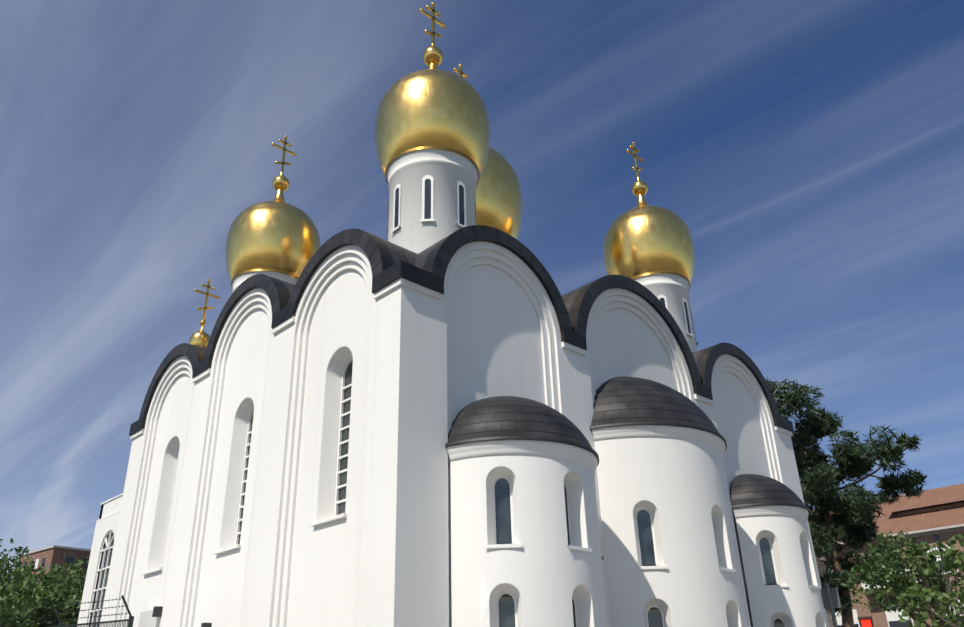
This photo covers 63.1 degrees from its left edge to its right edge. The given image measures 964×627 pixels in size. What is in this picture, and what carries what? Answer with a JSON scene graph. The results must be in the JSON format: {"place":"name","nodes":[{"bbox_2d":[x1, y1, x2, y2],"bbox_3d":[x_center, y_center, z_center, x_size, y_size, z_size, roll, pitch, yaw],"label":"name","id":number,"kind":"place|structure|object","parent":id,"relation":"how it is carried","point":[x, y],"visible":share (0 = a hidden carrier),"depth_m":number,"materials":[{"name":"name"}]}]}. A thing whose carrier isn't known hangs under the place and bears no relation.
{"place":"outdoors","nodes":[
{"label":"outdoors","id":0,"kind":"place"},
{"bbox_2d":[0,0,963,578],"label":"sky","id":1,"kind":"structure","parent":0,"point":[810,153],"materials":[{"name":"blue"}]},
{"bbox_3d":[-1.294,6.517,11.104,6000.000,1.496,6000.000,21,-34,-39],"label":"ground","id":2,"kind":"structure","parent":0,"visible":0},
{"bbox_2d":[0,582,37,626],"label":"tree","id":3,"kind":"object","parent":2,"relation":"on","point":[31,602],"visible":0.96,"depth_m":27.64,"materials":[{"name":"green plant"}]},
{"bbox_2d":[0,561,76,626],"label":"tree","id":4,"kind":"object","parent":2,"relation":"on","point":[32,591],"visible":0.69,"depth_m":30.90,"materials":[{"name":"green plant"}]},
{"bbox_2d":[0,538,88,621],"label":"tree","id":5,"kind":"object","parent":2,"relation":"on","point":[40,571],"visible":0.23,"depth_m":37.75,"materials":[{"name":"green plant"}]},
{"bbox_2d":[12,580,83,626],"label":"bush","id":6,"kind":"object","parent":2,"relation":"on","point":[72,615],"visible":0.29,"depth_m":32.10,"materials":[{"name":"green plant"}]},
{"bbox_2d":[18,545,90,583],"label":"brick building","id":7,"kind":"structure","parent":2,"relation":"on","point":[49,556],"depth_m":123.38,"materials":[{"name":"brown brick"}]},
{"bbox_2d":[31,562,85,601],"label":"tree","id":8,"kind":"object","parent":2,"relation":"on","point":[67,565],"visible":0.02,"depth_m":43.60,"materials":[{"name":"green plant"}]},
{"bbox_2d":[0,595,133,626],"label":"fence","id":9,"kind":"object","parent":2,"relation":"on","point":[130,620],"visible":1,"depth_m":18.82,"materials":[{"name":"grey"}]},
{"bbox_2d":[77,493,211,626],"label":"annex","id":10,"kind":"object","parent":2,"relation":"on","point":[98,569],"visible":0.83,"depth_m":23.83,"materials":[{"name":"paint"}]},
{"bbox_2d":[100,241,828,626],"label":"church walls","id":11,"kind":"structure","parent":2,"relation":"on","point":[292,471],"depth_m":16.38,"materials":[{"name":"white paint"}]},
{"bbox_2d":[129,225,793,435],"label":"church roof","id":12,"kind":"structure","parent":11,"relation":"on","point":[390,262],"depth_m":17.87,"materials":[{"name":"black metal"}]},
{"bbox_2d":[232,149,697,352],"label":"dome drums","id":13,"kind":"object","parent":11,"relation":"on","point":[432,197],"visible":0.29,"depth_m":18.83,"materials":[{"name":"paint"}]},
{"bbox_2d":[225,2,694,289],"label":"onion domes","id":14,"kind":"structure","parent":13,"relation":"on","point":[432,106],"depth_m":24.55,"materials":[{"name":"gold metal"}]},
{"bbox_2d":[447,425,827,626],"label":"apses","id":15,"kind":"structure","parent":2,"relation":"on","point":[541,571],"depth_m":15.56,"materials":[{"name":"paint"}]},
{"bbox_2d":[445,376,809,512],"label":"apse roofs","id":16,"kind":"structure","parent":15,"relation":"on","point":[623,401],"depth_m":17.07,"materials":[{"name":"black metal"}]},
{"bbox_2d":[765,376,928,626],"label":"pine","id":17,"kind":"object","parent":2,"relation":"on","point":[821,477],"visible":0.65,"depth_m":32.54,"materials":[{"name":"green plant"}]},
{"bbox_2d":[821,584,873,626],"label":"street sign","id":18,"kind":"object","parent":2,"relation":"on","point":[831,599],"visible":0.9,"depth_m":20.59,"materials":[{"name":"grey metal"}]},
{"bbox_2d":[808,483,963,626],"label":"houses","id":19,"kind":"structure","parent":2,"relation":"on","point":[930,516],"depth_m":47.68,"materials":[{"name":"brick"}]},
{"bbox_2d":[841,530,963,626],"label":"tree","id":20,"kind":"object","parent":2,"relation":"on","point":[898,581],"visible":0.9,"depth_m":24.50,"materials":[{"name":"green plant"}]},
{"bbox_2d":[896,533,963,626],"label":"bush","id":21,"kind":"object","parent":2,"relation":"on","point":[949,618],"visible":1,"depth_m":21.90,"materials":[{"name":"green plant"}]},
{"bbox_3d":[-9.865,1.844,27.154,0.640,1.150,0.640,21,-34,-39],"label":"cupola","id":22,"kind":"object","parent":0,"visible":0},
{"bbox_2d":[189,279,219,348],"bbox_3d":[-9.916,0.038,28.031,0.750,2.868,0.750,-3,-26,3],"label":"cross","id":23,"kind":"object","parent":22,"relation":"on","point":[201,338],"visible":0.85,"depth_m":27.79,"materials":[{"name":"gold metal"}]}
]}

